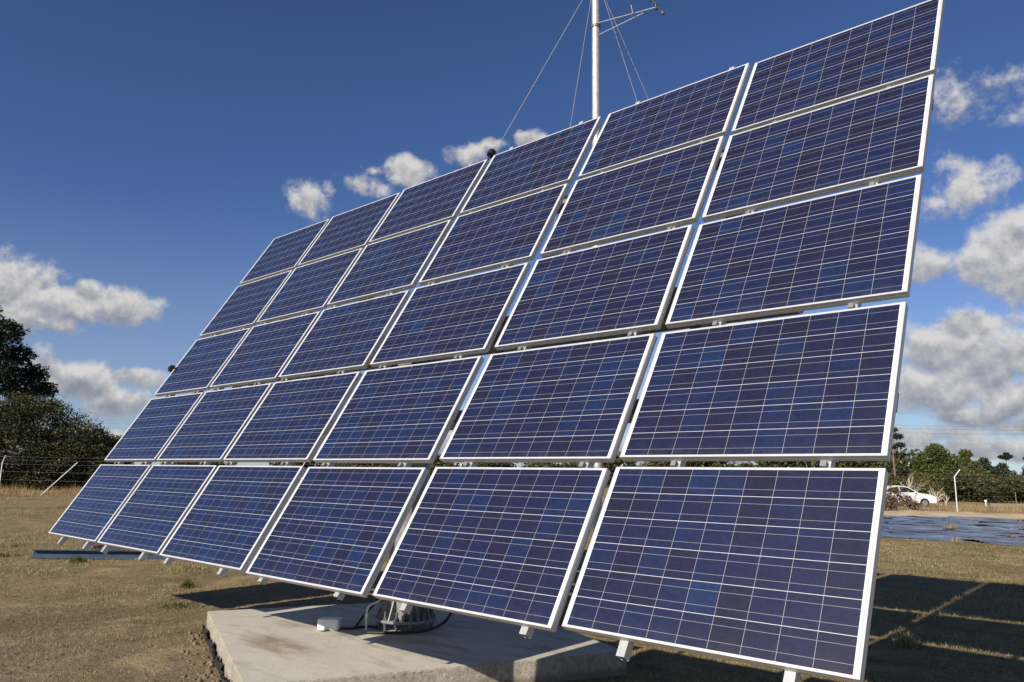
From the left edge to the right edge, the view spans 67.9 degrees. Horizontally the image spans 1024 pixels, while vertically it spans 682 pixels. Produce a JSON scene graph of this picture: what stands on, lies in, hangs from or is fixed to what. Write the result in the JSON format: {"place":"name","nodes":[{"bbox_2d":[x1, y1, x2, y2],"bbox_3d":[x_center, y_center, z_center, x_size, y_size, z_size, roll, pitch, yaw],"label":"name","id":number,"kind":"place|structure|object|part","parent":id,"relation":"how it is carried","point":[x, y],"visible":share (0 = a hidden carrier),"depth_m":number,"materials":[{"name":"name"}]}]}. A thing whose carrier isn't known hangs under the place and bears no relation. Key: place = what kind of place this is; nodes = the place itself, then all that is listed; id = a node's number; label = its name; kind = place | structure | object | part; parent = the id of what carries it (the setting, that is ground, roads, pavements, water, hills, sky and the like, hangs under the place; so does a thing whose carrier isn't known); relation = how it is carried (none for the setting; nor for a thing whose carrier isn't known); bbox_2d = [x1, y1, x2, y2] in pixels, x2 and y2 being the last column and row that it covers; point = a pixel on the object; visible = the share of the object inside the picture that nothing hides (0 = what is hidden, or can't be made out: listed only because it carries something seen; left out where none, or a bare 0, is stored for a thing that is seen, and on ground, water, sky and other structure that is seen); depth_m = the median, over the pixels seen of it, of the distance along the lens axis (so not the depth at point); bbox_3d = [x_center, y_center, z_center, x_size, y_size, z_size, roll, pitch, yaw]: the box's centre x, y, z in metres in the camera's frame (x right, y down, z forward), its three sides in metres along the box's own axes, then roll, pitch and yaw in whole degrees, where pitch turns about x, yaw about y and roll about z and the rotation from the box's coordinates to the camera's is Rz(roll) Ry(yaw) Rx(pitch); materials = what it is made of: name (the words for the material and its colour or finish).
{"place":"outdoors","nodes":[
{"label":"outdoors","id":0,"kind":"place"},
{"bbox_2d":[179,631,634,681],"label":"loose soil","id":1,"kind":"structure","parent":0,"point":[196,635],"depth_m":6.54,"materials":[{"name":"brown soil"}]},
{"bbox_2d":[0,468,1023,681],"bbox_3d":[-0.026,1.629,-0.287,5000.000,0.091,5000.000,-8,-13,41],"label":"ground","id":2,"kind":"structure","parent":0,"point":[56,581],"depth_m":9.19,"materials":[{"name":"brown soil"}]},
{"bbox_2d":[0,553,30,557],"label":"grass tuft","id":3,"kind":"object","parent":2,"relation":"on","point":[4,554],"visible":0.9,"depth_m":14.36,"materials":[{"name":"plant"}]},
{"bbox_2d":[1,542,39,548],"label":"grass tuft","id":4,"kind":"object","parent":2,"relation":"on","point":[14,544],"visible":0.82,"depth_m":16.17,"materials":[{"name":"plant"}]},
{"bbox_2d":[0,305,61,418],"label":"gum tree","id":5,"kind":"object","parent":2,"relation":"on","point":[11,361],"visible":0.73,"depth_m":67.72,"materials":[{"name":"green plant"}]},
{"bbox_2d":[0,391,110,489],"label":"spreading tree","id":6,"kind":"object","parent":2,"relation":"on","point":[19,430],"visible":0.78,"depth_m":57.66,"materials":[{"name":"green plant"}]},
{"bbox_2d":[69,553,86,562],"bbox_3d":[-7.771,3.883,13.654,0.372,0.160,0.357,-8,-13,41],"label":"grass tuft","id":7,"kind":"object","parent":2,"relation":"on","point":[79,559],"visible":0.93,"depth_m":13.60,"materials":[{"name":"green plant"}]},
{"bbox_2d":[44,424,134,485],"bbox_3d":[-33.039,9.203,60.101,5.190,5.248,7.080,-8,-13,41],"label":"bushy tree","id":8,"kind":"object","parent":2,"relation":"on","point":[107,444],"visible":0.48,"depth_m":59.00,"materials":[{"name":"green plant"}]},
{"bbox_2d":[83,543,119,549],"bbox_3d":[-8.178,4.213,15.718,1.172,0.188,0.958,-8,-13,41],"label":"scrap heap","id":9,"kind":"object","parent":2,"relation":"on","point":[96,546],"visible":0.21,"depth_m":15.41,"materials":[{"name":"metal"}]},
{"bbox_2d":[31,549,174,559],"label":"steel beam","id":10,"kind":"structure","parent":2,"relation":"on","point":[92,554],"depth_m":14.21,"materials":[{"name":"blue metal"}]},
{"bbox_2d":[148,600,217,612],"bbox_3d":[-4.009,3.237,9.386,0.939,0.066,0.886,2,-10,-9],"label":"grass tuft","id":11,"kind":"object","parent":2,"relation":"on","point":[179,604],"visible":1,"depth_m":9.34,"materials":[{"name":"plant"}]},
{"bbox_2d":[155,564,218,576],"bbox_3d":[-5.466,3.784,12.708,1.479,0.096,1.474,0,-10,6],"label":"grass tuft","id":12,"kind":"object","parent":2,"relation":"on","point":[191,567],"visible":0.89,"depth_m":12.72,"materials":[{"name":"plant"}]},
{"bbox_2d":[178,578,195,587],"bbox_3d":[-4.626,3.447,10.956,0.346,0.179,0.334,2,-10,-5],"label":"grass tuft","id":13,"kind":"object","parent":2,"relation":"on","point":[187,584],"visible":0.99,"depth_m":10.90,"materials":[{"name":"green plant"}]},
{"bbox_2d":[0,577,381,681],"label":"soil crumbs","id":14,"kind":"object","parent":2,"relation":"on","point":[118,635],"visible":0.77,"depth_m":7.84,"materials":[{"name":"brown soil"}]},
{"bbox_2d":[170,462,225,465],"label":"paddock tree","id":15,"kind":"object","parent":2,"relation":"on","point":[196,463],"visible":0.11,"depth_m":106.70,"materials":[{"name":"green plant"}]},
{"bbox_2d":[202,625,229,681],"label":"plastic membrane","id":16,"kind":"object","parent":2,"relation":"on","point":[216,659],"visible":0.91,"depth_m":6.73,"materials":[{"name":"black plastic"}]},
{"bbox_2d":[269,452,321,481],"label":"paddock tree","id":17,"kind":"object","parent":2,"relation":"on","point":[309,464],"visible":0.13,"depth_m":115.75,"materials":[{"name":"green plant"}]},
{"bbox_2d":[334,463,392,466],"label":"paddock tree","id":18,"kind":"object","parent":2,"relation":"on","point":[363,465],"visible":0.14,"depth_m":116.56,"materials":[{"name":"green plant"}]},
{"bbox_2d":[206,602,626,681],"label":"concrete pad","id":19,"kind":"object","parent":2,"relation":"on","point":[287,644],"visible":0.72,"depth_m":6.37,"materials":[{"name":"grey concrete"}]},
{"bbox_2d":[317,617,341,630],"bbox_3d":[-1.711,2.652,7.141,0.200,0.100,0.130,0,-10,4],"label":"connection box","id":20,"kind":"object","parent":19,"relation":"on","point":[330,623],"visible":0.99,"depth_m":7.08,"materials":[{"name":"plastic"}]},
{"bbox_2d":[340,625,377,629],"bbox_3d":[-1.440,2.706,7.195,0.356,0.029,0.106,3,-10,-11],"label":"cable","id":21,"kind":"object","parent":19,"relation":"on","point":[358,627],"visible":0.97,"depth_m":7.18,"materials":[{"name":"black rubber"}]},
{"bbox_2d":[48,0,944,681],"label":"solar tracker","id":22,"kind":"object","parent":19,"relation":"on","point":[776,568],"visible":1,"depth_m":5.37,"materials":[{"name":"glass"}]},
{"bbox_2d":[430,453,459,476],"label":"paddock tree","id":23,"kind":"object","parent":2,"relation":"on","point":[438,462],"visible":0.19,"depth_m":120.08,"materials":[{"name":"green plant"}]},
{"bbox_2d":[457,462,516,466],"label":"paddock tree","id":24,"kind":"object","parent":2,"relation":"on","point":[495,465],"visible":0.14,"depth_m":117.13,"materials":[{"name":"green plant"}]},
{"bbox_2d":[0,455,1017,512],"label":"wire fence","id":25,"kind":"object","parent":2,"relation":"on","point":[522,464],"visible":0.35,"depth_m":44.73,"materials":[{"name":"metal"}]},
{"bbox_2d":[92,423,975,433],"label":"power line","id":26,"kind":"object","parent":2,"relation":"on","point":[897,425],"visible":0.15,"depth_m":124.21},
{"bbox_2d":[520,463,565,467],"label":"paddock tree","id":27,"kind":"object","parent":2,"relation":"on","point":[542,465],"visible":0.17,"depth_m":122.93,"materials":[{"name":"green plant"}]},
{"bbox_2d":[314,0,807,532],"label":"guyed mast","id":28,"kind":"object","parent":2,"relation":"on","point":[596,26],"visible":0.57,"depth_m":16.13,"materials":[{"name":"metal"}]},
{"bbox_2d":[558,451,641,487],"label":"paddock tree","id":29,"kind":"object","parent":2,"relation":"on","point":[619,461],"visible":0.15,"depth_m":114.88,"materials":[{"name":"green plant"}]},
{"bbox_2d":[640,461,737,466],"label":"paddock tree","id":30,"kind":"object","parent":2,"relation":"on","point":[692,463],"visible":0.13,"depth_m":111.10,"materials":[{"name":"green plant"}]},
{"bbox_2d":[733,462,753,466],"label":"paddock tree","id":31,"kind":"object","parent":2,"relation":"on","point":[748,464],"visible":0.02,"depth_m":115.73,"materials":[{"name":"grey plant"}]},
{"bbox_2d":[743,461,813,467],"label":"paddock tree","id":32,"kind":"object","parent":2,"relation":"on","point":[782,464],"visible":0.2,"depth_m":102.61,"materials":[{"name":"green plant"}]},
{"bbox_2d":[811,448,920,478],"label":"paddock tree","id":33,"kind":"object","parent":2,"relation":"on","point":[861,464],"visible":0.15,"depth_m":91.42,"materials":[{"name":"green plant"}]},
{"bbox_2d":[865,458,911,482],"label":"paddock tree","id":34,"kind":"object","parent":2,"relation":"on","point":[902,469],"visible":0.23,"depth_m":87.07,"materials":[{"name":"green plant"}]},
{"bbox_2d":[887,480,898,485],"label":"shrub","id":35,"kind":"object","parent":2,"relation":"on","point":[890,482],"visible":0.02,"depth_m":66.16,"materials":[{"name":"green plant"}]},
{"bbox_2d":[888,472,907,485],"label":"shrub","id":36,"kind":"object","parent":2,"relation":"on","point":[899,479],"visible":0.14,"depth_m":72.27,"materials":[{"name":"green plant"}]},
{"bbox_2d":[891,427,905,475],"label":"tall thin tree","id":37,"kind":"object","parent":2,"relation":"on","point":[895,446],"visible":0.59,"depth_m":79.95,"materials":[{"name":"green plant"}]},
{"bbox_2d":[884,485,918,510],"bbox_3d":[21.016,8.864,42.768,3.376,1.574,1.484,-5,-12,30],"label":"red leaf shrub","id":38,"kind":"object","parent":2,"relation":"on","point":[890,503],"visible":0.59,"depth_m":42.36,"materials":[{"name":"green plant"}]},
{"bbox_2d":[886,631,930,649],"bbox_3d":[4.016,3.017,7.758,0.455,0.182,0.406,3,-10,-9],"label":"grass tuft","id":39,"kind":"object","parent":2,"relation":"on","point":[903,642],"visible":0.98,"depth_m":7.69,"materials":[{"name":"green plant"}]},
{"bbox_2d":[886,485,936,506],"bbox_3d":[25.541,10.237,50.249,4.237,1.379,1.881,1,-10,2],"label":"parked car","id":40,"kind":"object","parent":2,"relation":"on","point":[926,498],"visible":0.3,"depth_m":49.45,"materials":[{"name":"white paint"}]},
{"bbox_3d":[25.788,9.679,49.601,0.988,0.357,0.138,1,-10,2],"label":"side window","id":41,"kind":"part","parent":40,"relation":"part of","materials":[{"name":"black glass"}]},
{"bbox_2d":[906,492,917,508],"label":"dead branches","id":42,"kind":"object","parent":2,"relation":"on","point":[915,500],"visible":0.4,"depth_m":44.95,"materials":[{"name":"beige plant"}]},
{"bbox_2d":[901,473,927,502],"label":"dead branches","id":43,"kind":"object","parent":2,"relation":"on","point":[909,484],"visible":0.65,"depth_m":55.10,"materials":[{"name":"beige plant"}]},
{"bbox_2d":[910,473,946,500],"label":"shrub","id":44,"kind":"object","parent":2,"relation":"on","point":[927,476],"visible":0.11,"depth_m":67.16,"materials":[{"name":"green plant"}]},
{"bbox_2d":[910,480,947,501],"bbox_3d":[35.521,12.948,65.242,3.076,2.118,2.628,-8,-13,42],"label":"shrub","id":45,"kind":"object","parent":2,"relation":"on","point":[932,484],"visible":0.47,"depth_m":64.90,"materials":[{"name":"grey plant"}]},
{"bbox_2d":[906,443,964,499],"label":"round tree","id":46,"kind":"object","parent":2,"relation":"on","point":[926,462],"visible":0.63,"depth_m":68.81,"materials":[{"name":"green plant"}]},
{"bbox_2d":[928,485,949,505],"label":"dead branches","id":47,"kind":"object","parent":2,"relation":"on","point":[940,496],"visible":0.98,"depth_m":50.55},
{"bbox_2d":[945,523,957,529],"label":"grass tuft","id":48,"kind":"object","parent":2,"relation":"on","point":[951,526],"visible":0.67,"depth_m":26.90,"materials":[{"name":"plant"}]},
{"bbox_2d":[881,515,1023,545],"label":"tarp","id":49,"kind":"object","parent":2,"relation":"on","point":[907,526],"visible":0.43,"depth_m":26.42,"materials":[{"name":"blue plastic"}]},
{"bbox_2d":[884,510,1023,518],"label":"dirt bank","id":50,"kind":"structure","parent":2,"relation":"on","point":[914,513],"depth_m":36.41,"materials":[{"name":"soil"}]},
{"bbox_2d":[950,537,961,541],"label":"grass tuft","id":51,"kind":"object","parent":2,"relation":"on","point":[954,539],"visible":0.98,"depth_m":21.35,"materials":[{"name":"plant"}]},
{"bbox_2d":[937,472,988,501],"bbox_3d":[38.897,12.701,65.488,5.440,2.940,4.132,7,-12,-33],"label":"shrub","id":52,"kind":"object","parent":2,"relation":"on","point":[965,493],"visible":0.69,"depth_m":64.81,"materials":[{"name":"green plant"}]},
{"bbox_2d":[952,449,993,500],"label":"conical tree","id":53,"kind":"object","parent":2,"relation":"on","point":[972,466],"visible":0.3,"depth_m":71.63,"materials":[{"name":"green plant"}]},
{"bbox_2d":[978,457,1003,476],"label":"distant tree","id":54,"kind":"object","parent":2,"relation":"on","point":[986,464],"visible":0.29,"depth_m":141.66,"materials":[{"name":"green plant"}]},
{"bbox_2d":[964,474,1023,502],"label":"shrub","id":55,"kind":"object","parent":2,"relation":"on","point":[985,489],"visible":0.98,"depth_m":62.87,"materials":[{"name":"green plant"}]},
{"bbox_2d":[981,473,1011,499],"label":"shrub","id":56,"kind":"object","parent":2,"relation":"on","point":[1001,477],"visible":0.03,"depth_m":73.97,"materials":[{"name":"green plant"}]},
{"bbox_2d":[997,452,1013,467],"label":"lone tree","id":57,"kind":"object","parent":2,"relation":"on","point":[1005,456],"visible":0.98,"depth_m":141.23,"materials":[{"name":"green plant"}]},
{"bbox_2d":[992,462,1019,478],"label":"distant tree","id":58,"kind":"object","parent":2,"relation":"on","point":[1006,471],"visible":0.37,"depth_m":140.56,"materials":[{"name":"green plant"}]},
{"bbox_2d":[989,503,1023,508],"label":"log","id":59,"kind":"object","parent":2,"relation":"on","point":[996,505],"visible":0.36,"depth_m":49.52,"materials":[{"name":"beige wood"}]},
{"bbox_2d":[1006,476,1023,502],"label":"shrub","id":60,"kind":"object","parent":2,"relation":"on","point":[1019,498],"visible":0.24,"depth_m":63.62,"materials":[{"name":"green plant"}]},
{"bbox_2d":[1018,458,1023,478],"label":"dark tree","id":61,"kind":"object","parent":2,"relation":"on","point":[1022,472],"visible":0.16,"depth_m":78.21,"materials":[{"name":"green plant"}]},
{"bbox_2d":[0,483,1023,513],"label":"tall grass","id":62,"kind":"structure","parent":0,"point":[964,507],"depth_m":46.13,"materials":[{"name":"plant"}]},
{"bbox_2d":[0,0,1023,474],"label":"sky","id":63,"kind":"structure","parent":0,"point":[152,152],"materials":[{"name":"blue"}]}
]}

